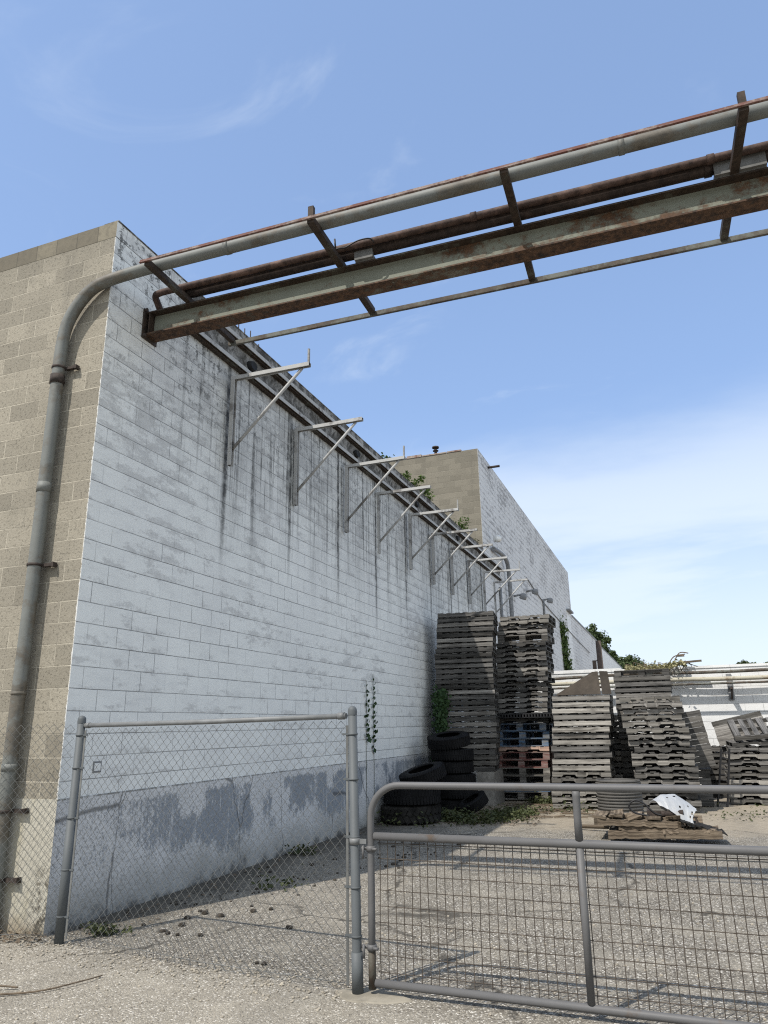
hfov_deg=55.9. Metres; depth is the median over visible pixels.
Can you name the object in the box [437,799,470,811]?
tyre
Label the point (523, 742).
wooden pallet
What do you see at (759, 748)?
wooden pallet
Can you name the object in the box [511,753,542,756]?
wooden pallet
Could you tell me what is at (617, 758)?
wooden pallet
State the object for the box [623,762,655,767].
wooden pallet
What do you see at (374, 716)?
ivy strand
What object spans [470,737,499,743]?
wooden pallet
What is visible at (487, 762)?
wooden pallet
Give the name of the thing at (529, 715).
plastic pallet
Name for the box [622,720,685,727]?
wooden pallet
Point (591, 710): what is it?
wooden pallet
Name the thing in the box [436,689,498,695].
wooden pallet
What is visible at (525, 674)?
wooden pallet
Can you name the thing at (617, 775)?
wooden pallet
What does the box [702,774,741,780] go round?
wooden pallet
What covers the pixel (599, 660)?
utility pole
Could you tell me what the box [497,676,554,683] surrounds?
wooden pallet
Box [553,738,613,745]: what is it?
wooden pallet
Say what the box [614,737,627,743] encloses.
wooden pallet
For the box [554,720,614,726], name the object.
wooden pallet
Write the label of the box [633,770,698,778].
wooden pallet
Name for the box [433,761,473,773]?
tyre
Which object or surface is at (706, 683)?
pipe
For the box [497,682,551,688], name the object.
wooden pallet
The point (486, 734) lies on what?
wooden pallet
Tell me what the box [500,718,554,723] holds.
wooden pallet
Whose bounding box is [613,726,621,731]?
wooden pallet
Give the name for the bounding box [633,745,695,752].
wooden pallet
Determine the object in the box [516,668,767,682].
pipe
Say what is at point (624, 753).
wooden pallet
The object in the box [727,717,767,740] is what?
wooden pallet
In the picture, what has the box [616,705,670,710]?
wooden pallet
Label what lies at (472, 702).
wooden pallet
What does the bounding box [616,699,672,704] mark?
wooden pallet
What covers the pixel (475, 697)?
wooden pallet
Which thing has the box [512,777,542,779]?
wooden pallet
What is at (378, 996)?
footing
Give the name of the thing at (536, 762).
wooden pallet
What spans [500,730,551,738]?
wooden pallet
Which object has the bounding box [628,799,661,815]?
hose
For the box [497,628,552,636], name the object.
wooden pallet
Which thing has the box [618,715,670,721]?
wooden pallet
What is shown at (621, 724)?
wooden pallet
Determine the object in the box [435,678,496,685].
wooden pallet
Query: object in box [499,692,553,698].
wooden pallet
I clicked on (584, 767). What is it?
wooden pallet
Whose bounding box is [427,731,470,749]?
tyre
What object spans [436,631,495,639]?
wooden pallet
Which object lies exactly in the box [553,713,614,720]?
wooden pallet
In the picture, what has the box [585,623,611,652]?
tree
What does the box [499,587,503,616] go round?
conduit
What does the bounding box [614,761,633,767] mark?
wooden pallet
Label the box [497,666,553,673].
wooden pallet
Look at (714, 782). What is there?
wooden pallet
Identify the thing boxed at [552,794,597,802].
wooden pallet
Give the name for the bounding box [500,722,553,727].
wooden pallet
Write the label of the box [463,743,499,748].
wooden pallet
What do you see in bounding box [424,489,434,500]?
roof shrub
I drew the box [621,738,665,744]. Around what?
wooden pallet
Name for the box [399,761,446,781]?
tyre
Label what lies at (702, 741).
pallet
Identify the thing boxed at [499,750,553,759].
wooden pallet
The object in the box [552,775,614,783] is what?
wooden pallet
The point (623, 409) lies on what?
sky
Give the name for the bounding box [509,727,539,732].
wooden pallet
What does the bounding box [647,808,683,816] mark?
scrap bracket
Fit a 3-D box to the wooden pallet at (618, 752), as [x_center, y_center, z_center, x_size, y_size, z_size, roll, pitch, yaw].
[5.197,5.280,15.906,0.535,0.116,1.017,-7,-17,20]
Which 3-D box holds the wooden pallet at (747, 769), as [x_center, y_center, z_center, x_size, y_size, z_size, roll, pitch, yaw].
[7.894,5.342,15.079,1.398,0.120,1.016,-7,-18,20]
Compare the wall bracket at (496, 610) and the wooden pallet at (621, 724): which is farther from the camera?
the wall bracket at (496, 610)
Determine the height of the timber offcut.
0.080 m
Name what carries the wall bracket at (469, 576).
attached to the block building at (192, 576)
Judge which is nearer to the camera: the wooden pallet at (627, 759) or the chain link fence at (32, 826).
the chain link fence at (32, 826)
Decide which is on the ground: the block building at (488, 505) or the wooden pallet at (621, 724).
the block building at (488, 505)
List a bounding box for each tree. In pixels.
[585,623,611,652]
[608,650,646,668]
[736,659,755,663]
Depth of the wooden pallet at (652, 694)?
15.53 m
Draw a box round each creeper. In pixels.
[429,684,452,761]
[560,610,574,669]
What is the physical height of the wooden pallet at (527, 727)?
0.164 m
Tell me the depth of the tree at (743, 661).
81.41 m
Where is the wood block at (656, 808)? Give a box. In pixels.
[650,805,665,810]
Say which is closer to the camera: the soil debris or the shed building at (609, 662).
the soil debris
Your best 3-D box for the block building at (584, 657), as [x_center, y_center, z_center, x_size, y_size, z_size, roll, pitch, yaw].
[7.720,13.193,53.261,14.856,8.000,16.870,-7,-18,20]
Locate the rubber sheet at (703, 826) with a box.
[679,819,727,835]
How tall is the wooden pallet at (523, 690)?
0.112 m
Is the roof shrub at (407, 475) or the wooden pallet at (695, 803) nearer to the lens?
the wooden pallet at (695, 803)
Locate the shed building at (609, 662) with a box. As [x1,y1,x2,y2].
[602,648,622,668]
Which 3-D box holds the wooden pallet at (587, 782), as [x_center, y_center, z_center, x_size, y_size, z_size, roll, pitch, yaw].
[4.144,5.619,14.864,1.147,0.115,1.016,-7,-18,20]
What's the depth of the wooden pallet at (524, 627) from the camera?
17.22 m
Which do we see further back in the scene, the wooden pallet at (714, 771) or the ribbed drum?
the wooden pallet at (714, 771)
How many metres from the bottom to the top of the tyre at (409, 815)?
0.300 m
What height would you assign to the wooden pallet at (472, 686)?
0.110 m
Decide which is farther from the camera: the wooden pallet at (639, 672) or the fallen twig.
the wooden pallet at (639, 672)
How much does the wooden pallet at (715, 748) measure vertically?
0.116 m
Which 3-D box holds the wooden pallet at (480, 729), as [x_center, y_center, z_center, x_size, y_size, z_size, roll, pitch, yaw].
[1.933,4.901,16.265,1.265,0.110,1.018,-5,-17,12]
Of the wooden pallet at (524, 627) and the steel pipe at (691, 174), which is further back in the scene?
the wooden pallet at (524, 627)
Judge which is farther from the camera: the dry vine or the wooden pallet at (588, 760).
the dry vine
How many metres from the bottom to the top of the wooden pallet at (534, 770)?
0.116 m
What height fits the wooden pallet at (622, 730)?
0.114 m
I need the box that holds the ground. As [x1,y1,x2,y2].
[0,796,767,1023]
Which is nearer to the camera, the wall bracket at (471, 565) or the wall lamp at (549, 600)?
the wall bracket at (471, 565)
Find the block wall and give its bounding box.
[475,663,767,784]
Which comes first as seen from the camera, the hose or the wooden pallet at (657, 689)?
the hose
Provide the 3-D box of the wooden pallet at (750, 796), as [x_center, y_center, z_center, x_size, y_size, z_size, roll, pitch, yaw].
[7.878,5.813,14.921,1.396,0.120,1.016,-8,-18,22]
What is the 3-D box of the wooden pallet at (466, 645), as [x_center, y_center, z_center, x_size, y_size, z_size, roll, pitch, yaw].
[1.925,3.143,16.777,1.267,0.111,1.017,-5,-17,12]
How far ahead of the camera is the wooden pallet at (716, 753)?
16.34 m
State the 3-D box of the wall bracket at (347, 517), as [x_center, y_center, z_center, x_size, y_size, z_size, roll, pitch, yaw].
[-0.164,-0.409,12.980,1.177,1.484,0.079,-7,-18,22]
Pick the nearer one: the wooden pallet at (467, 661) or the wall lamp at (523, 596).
the wooden pallet at (467, 661)
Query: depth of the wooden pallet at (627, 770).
15.28 m
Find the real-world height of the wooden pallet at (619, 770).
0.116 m
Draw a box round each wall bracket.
[227,348,310,466]
[293,417,362,505]
[344,446,405,532]
[377,485,430,553]
[408,499,458,569]
[431,528,477,584]
[450,543,492,594]
[467,556,506,603]
[482,562,519,611]
[493,578,527,615]
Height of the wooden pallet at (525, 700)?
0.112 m
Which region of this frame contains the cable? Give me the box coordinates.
[526,577,589,652]
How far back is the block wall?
18.00 m
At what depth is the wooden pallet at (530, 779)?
16.29 m
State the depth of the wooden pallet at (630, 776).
15.25 m
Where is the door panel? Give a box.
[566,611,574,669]
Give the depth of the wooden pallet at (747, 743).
14.99 m
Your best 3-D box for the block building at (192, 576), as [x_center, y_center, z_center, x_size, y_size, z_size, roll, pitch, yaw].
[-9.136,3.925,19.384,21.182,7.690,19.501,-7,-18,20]
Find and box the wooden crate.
[696,767,713,806]
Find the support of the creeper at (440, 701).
on the ground
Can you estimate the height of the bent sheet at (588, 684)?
0.480 m
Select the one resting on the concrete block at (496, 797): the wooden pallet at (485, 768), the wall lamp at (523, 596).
the wooden pallet at (485, 768)
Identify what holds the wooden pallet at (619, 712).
on the wooden pallet at (620, 719)
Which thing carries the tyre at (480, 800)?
on the ground
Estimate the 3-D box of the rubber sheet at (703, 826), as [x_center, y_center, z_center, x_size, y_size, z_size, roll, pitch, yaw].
[4.510,4.457,10.264,0.582,0.191,0.564,-6,-17,15]
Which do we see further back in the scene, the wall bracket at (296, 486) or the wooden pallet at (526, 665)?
the wooden pallet at (526, 665)
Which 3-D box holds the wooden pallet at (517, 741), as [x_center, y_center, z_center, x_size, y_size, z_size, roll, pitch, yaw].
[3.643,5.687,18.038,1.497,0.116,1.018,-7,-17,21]
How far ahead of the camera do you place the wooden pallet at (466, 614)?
16.49 m
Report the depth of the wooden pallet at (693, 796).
13.65 m
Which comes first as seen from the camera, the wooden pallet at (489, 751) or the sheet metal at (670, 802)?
the sheet metal at (670, 802)
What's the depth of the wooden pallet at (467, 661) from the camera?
16.22 m
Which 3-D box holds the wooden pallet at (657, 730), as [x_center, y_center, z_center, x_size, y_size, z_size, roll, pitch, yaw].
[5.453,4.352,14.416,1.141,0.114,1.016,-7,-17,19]
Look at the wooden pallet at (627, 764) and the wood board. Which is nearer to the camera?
the wooden pallet at (627, 764)
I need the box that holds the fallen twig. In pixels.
[0,975,102,994]
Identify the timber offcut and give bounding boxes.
[582,824,608,828]
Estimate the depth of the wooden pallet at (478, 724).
15.80 m
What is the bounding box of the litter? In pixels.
[0,803,597,946]
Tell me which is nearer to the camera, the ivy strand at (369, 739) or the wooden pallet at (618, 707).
the ivy strand at (369, 739)
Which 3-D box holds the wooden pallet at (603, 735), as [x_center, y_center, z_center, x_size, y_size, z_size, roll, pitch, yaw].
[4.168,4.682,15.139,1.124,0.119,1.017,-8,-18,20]
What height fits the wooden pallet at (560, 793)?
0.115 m
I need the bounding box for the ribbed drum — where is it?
[595,778,643,826]
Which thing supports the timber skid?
on the ground
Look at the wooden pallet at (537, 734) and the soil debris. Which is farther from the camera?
the wooden pallet at (537, 734)
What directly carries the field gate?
attached to the chain link fence at (72, 825)
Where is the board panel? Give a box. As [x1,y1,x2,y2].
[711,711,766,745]
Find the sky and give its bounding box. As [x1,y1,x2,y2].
[0,0,767,666]
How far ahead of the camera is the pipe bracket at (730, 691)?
17.86 m
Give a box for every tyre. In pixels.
[381,803,441,824]
[384,789,440,805]
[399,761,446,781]
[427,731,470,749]
[431,748,473,760]
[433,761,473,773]
[435,773,475,782]
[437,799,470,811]
[440,790,477,798]
[457,790,488,813]
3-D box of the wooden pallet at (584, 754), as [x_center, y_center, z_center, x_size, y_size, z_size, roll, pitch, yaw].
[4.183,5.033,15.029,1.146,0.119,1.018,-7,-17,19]
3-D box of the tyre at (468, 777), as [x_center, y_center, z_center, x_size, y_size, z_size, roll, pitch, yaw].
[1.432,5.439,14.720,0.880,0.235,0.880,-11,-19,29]
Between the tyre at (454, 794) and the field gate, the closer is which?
the field gate
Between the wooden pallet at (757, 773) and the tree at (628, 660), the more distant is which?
the tree at (628, 660)
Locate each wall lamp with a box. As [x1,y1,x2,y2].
[514,593,526,599]
[526,589,537,594]
[542,598,552,614]
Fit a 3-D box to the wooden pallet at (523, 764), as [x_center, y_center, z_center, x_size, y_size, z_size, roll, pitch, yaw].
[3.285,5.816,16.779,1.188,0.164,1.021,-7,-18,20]
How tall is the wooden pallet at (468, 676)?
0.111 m
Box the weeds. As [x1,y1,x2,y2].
[80,791,766,937]
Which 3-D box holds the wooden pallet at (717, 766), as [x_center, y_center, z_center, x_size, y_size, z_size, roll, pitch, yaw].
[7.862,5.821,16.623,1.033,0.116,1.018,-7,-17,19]
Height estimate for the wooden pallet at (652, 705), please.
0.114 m
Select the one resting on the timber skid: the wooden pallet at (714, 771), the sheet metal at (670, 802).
the sheet metal at (670, 802)
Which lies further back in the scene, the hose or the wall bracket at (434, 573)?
the wall bracket at (434, 573)
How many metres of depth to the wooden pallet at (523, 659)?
17.00 m
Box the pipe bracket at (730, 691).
[726,674,734,699]
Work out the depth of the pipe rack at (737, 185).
7.18 m
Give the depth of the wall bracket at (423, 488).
14.62 m
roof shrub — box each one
[401,470,432,495]
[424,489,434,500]
[453,516,470,532]
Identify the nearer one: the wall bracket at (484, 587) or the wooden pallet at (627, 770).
the wooden pallet at (627, 770)
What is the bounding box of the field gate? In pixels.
[349,782,767,1023]
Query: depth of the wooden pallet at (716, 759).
16.33 m
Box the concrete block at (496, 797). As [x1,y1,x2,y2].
[477,769,504,805]
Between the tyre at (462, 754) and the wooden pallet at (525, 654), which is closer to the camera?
the tyre at (462, 754)
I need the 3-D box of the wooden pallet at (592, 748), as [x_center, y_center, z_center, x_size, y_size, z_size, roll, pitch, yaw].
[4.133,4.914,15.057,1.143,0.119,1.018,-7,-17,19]
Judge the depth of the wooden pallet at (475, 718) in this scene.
15.81 m
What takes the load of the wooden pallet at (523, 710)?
on the plastic pallet at (529, 715)
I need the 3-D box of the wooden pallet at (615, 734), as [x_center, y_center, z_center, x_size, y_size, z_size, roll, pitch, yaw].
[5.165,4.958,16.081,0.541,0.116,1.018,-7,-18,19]
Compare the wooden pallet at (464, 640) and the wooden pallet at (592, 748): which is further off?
the wooden pallet at (464, 640)
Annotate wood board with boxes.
[678,660,701,663]
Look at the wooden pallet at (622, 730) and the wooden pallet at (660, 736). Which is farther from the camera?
the wooden pallet at (622, 730)
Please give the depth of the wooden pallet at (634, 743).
14.01 m
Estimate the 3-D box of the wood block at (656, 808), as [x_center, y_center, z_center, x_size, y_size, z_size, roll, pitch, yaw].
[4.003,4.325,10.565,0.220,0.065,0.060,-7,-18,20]
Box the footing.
[338,987,411,1003]
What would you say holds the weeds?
on the ground
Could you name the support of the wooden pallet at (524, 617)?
on the wooden pallet at (551, 623)
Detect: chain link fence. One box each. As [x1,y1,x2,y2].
[0,724,74,938]
[54,706,363,994]
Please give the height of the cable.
1.192 m
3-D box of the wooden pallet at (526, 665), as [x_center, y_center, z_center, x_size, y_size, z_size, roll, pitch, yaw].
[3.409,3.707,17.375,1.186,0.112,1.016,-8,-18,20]
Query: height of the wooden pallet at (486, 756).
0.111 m
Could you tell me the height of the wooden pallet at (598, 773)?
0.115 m
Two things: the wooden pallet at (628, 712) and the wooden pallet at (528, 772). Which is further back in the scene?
the wooden pallet at (528, 772)
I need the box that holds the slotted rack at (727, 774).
[717,748,729,806]
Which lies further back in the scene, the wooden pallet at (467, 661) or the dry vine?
the dry vine
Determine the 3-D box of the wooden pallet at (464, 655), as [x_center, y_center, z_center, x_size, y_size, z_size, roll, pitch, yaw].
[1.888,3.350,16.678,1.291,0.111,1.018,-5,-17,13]
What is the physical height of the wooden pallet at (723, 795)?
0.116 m
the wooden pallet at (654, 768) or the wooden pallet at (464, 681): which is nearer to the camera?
the wooden pallet at (654, 768)
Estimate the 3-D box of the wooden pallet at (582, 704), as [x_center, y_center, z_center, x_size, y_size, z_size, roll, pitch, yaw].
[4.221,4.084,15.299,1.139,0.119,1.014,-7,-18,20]
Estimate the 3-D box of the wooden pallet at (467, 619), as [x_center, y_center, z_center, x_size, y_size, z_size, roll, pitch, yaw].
[1.969,2.582,16.904,1.297,0.110,1.018,-5,-17,12]
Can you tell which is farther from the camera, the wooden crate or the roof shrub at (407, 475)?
the roof shrub at (407, 475)
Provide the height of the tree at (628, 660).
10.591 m
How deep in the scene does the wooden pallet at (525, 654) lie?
17.05 m
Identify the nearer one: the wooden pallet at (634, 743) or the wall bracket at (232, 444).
the wall bracket at (232, 444)
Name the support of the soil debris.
on the ground
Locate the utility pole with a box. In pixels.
[592,641,603,668]
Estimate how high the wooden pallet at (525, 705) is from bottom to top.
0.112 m
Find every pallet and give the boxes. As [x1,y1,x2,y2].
[434,652,495,659]
[435,647,496,655]
[435,657,495,664]
[435,662,496,669]
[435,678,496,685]
[435,683,497,690]
[436,626,496,635]
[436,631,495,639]
[436,642,495,648]
[436,668,497,674]
[436,673,496,679]
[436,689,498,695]
[437,616,497,625]
[437,621,496,629]
[437,636,495,644]
[438,611,496,618]
[444,710,497,716]
[446,716,499,721]
[446,727,499,732]
[447,694,498,700]
[447,705,498,711]
[447,721,499,726]
[448,700,497,705]
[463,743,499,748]
[469,732,499,737]
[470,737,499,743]
[470,759,499,765]
[471,748,498,754]
[474,753,499,759]
[474,764,498,771]
[496,641,551,648]
[496,646,553,653]
[496,651,551,658]
[496,656,552,663]
[496,671,551,678]
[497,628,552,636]
[497,633,554,645]
[497,661,553,668]
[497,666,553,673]
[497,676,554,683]
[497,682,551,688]
[497,697,552,703]
[497,713,553,718]
[498,618,555,628]
[498,624,553,633]
[498,687,553,693]
[498,702,552,708]
[498,708,551,713]
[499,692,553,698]
[499,723,552,730]
[499,745,552,751]
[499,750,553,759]
[499,759,552,767]
[499,765,552,775]
[500,614,555,625]
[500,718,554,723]
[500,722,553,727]
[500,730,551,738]
[500,738,553,746]
[503,774,552,782]
[504,791,551,799]
[508,780,551,791]
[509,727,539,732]
[511,732,542,736]
[511,739,554,742]
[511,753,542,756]
[511,761,540,763]
[511,769,542,771]
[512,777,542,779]
[551,744,612,751]
[552,695,612,701]
[552,701,613,708]
[552,707,613,714]
[552,726,613,732]
[552,732,612,739]
[552,757,613,764]
[552,769,615,777]
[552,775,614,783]
[552,791,596,796]
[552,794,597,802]
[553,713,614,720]
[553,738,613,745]
[553,762,613,770]
[553,800,597,809]
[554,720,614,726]
[554,750,615,758]
[562,781,593,783]
[612,743,628,749]
[613,675,669,682]
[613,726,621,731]
[613,732,626,737]
[613,749,631,755]
[613,755,631,761]
[614,668,669,676]
[614,686,671,693]
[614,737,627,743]
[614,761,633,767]
[614,767,632,773]
[614,773,630,777]
[615,680,671,687]
[616,692,670,698]
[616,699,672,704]
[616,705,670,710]
[617,710,672,715]
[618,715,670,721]
[618,727,673,732]
[619,695,679,703]
[619,721,649,726]
[619,733,671,738]
[621,701,682,709]
[621,714,681,721]
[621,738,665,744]
[621,750,657,756]
[621,756,656,761]
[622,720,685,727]
[623,708,683,715]
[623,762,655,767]
[623,767,650,773]
[623,774,659,778]
[626,726,688,733]
[628,733,690,740]
[628,739,689,746]
[631,751,694,759]
[632,757,694,765]
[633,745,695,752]
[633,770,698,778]
[634,776,699,784]
[635,764,698,772]
[642,793,697,799]
[643,796,701,806]
[643,803,699,812]
[655,710,715,767]
[699,745,743,751]
[699,751,748,757]
[701,768,751,774]
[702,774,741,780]
[702,780,726,784]
[705,757,727,762]
[710,762,751,768]
[713,794,726,797]
[724,752,767,759]
[724,764,767,772]
[724,770,767,778]
[726,739,767,747]
[726,745,767,752]
[726,776,767,785]
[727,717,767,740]
[729,794,767,798]
[729,796,767,805]
[730,757,767,765]
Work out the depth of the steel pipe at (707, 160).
7.08 m
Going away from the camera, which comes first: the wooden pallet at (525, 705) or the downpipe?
the wooden pallet at (525, 705)
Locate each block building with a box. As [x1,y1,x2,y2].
[0,220,503,936]
[388,446,576,670]
[572,615,597,669]
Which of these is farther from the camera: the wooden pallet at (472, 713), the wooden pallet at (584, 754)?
the wooden pallet at (472, 713)
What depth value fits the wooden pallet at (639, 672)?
15.82 m
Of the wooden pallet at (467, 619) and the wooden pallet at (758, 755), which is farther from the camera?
the wooden pallet at (467, 619)
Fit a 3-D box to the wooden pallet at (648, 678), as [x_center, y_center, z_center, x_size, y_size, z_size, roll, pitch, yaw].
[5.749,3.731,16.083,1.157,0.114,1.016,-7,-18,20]
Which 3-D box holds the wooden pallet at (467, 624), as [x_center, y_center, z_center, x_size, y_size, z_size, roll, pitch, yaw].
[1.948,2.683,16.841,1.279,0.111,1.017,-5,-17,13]
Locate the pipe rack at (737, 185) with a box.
[139,90,767,346]
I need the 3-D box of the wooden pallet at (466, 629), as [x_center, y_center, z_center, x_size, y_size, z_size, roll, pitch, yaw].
[1.942,2.792,16.815,1.301,0.111,1.018,-4,-17,12]
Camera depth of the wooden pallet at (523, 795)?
16.19 m
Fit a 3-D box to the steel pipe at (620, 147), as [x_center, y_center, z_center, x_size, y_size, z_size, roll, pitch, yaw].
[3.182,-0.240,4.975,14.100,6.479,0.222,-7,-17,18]
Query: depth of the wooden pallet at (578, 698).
14.90 m
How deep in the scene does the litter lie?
12.66 m
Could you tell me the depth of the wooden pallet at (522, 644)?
17.08 m
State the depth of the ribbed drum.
11.88 m
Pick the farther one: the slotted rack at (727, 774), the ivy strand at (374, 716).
the slotted rack at (727, 774)
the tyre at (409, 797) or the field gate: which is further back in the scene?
the tyre at (409, 797)
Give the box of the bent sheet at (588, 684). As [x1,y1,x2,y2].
[555,671,610,695]
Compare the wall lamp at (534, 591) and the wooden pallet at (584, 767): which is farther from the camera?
the wall lamp at (534, 591)
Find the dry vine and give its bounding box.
[624,652,697,671]
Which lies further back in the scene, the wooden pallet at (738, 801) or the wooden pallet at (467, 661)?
the wooden pallet at (467, 661)
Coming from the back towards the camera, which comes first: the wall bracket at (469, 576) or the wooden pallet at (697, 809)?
the wall bracket at (469, 576)
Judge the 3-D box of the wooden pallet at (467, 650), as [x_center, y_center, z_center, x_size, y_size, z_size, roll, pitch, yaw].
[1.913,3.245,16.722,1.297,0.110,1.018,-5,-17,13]
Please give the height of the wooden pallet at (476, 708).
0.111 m
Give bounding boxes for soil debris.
[79,841,467,964]
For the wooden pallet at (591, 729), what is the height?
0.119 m
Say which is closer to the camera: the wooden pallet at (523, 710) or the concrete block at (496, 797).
the concrete block at (496, 797)
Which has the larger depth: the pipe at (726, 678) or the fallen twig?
the pipe at (726, 678)
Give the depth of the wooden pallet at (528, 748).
16.39 m
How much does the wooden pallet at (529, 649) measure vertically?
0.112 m
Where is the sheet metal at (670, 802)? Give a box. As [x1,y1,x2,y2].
[649,794,698,828]
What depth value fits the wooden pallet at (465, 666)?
16.20 m
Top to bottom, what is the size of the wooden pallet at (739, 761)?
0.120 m
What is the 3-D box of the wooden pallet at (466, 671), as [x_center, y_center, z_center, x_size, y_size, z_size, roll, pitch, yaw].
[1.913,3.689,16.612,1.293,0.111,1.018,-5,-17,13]
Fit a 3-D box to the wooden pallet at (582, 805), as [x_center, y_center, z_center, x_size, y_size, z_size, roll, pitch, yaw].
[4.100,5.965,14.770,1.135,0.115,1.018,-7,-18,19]
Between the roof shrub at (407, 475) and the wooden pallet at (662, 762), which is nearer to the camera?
the wooden pallet at (662, 762)
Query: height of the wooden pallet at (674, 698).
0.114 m
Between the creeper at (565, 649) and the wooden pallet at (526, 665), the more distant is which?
the creeper at (565, 649)
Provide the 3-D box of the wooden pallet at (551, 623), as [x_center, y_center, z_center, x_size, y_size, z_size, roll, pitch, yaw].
[3.482,2.737,17.545,1.189,0.112,1.016,-8,-18,21]
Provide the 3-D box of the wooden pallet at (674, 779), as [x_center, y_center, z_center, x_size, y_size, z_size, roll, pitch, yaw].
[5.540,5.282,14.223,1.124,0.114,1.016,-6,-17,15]
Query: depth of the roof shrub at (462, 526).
21.84 m
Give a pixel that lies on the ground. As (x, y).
(155, 994)
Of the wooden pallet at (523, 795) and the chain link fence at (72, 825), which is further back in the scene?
the wooden pallet at (523, 795)
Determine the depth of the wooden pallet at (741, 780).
14.70 m
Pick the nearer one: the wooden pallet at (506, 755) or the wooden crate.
the wooden crate
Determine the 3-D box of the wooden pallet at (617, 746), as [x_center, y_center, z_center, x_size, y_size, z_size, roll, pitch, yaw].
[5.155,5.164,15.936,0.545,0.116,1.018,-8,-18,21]
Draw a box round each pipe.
[0,101,767,904]
[152,141,767,309]
[184,150,767,297]
[514,675,767,687]
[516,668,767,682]
[554,680,767,689]
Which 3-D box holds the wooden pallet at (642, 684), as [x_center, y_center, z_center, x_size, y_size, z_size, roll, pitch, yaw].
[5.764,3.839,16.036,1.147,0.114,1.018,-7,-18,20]
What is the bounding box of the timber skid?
[592,809,722,839]
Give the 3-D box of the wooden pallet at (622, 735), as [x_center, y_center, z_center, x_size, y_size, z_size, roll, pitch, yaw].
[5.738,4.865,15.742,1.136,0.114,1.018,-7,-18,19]
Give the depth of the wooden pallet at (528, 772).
16.30 m
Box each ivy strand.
[364,683,371,782]
[372,678,377,823]
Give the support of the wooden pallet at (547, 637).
on the wooden pallet at (522, 644)
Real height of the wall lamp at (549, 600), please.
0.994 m
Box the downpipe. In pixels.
[491,546,515,640]
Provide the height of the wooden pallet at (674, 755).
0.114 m
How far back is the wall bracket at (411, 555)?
16.13 m
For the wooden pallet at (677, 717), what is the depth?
14.14 m

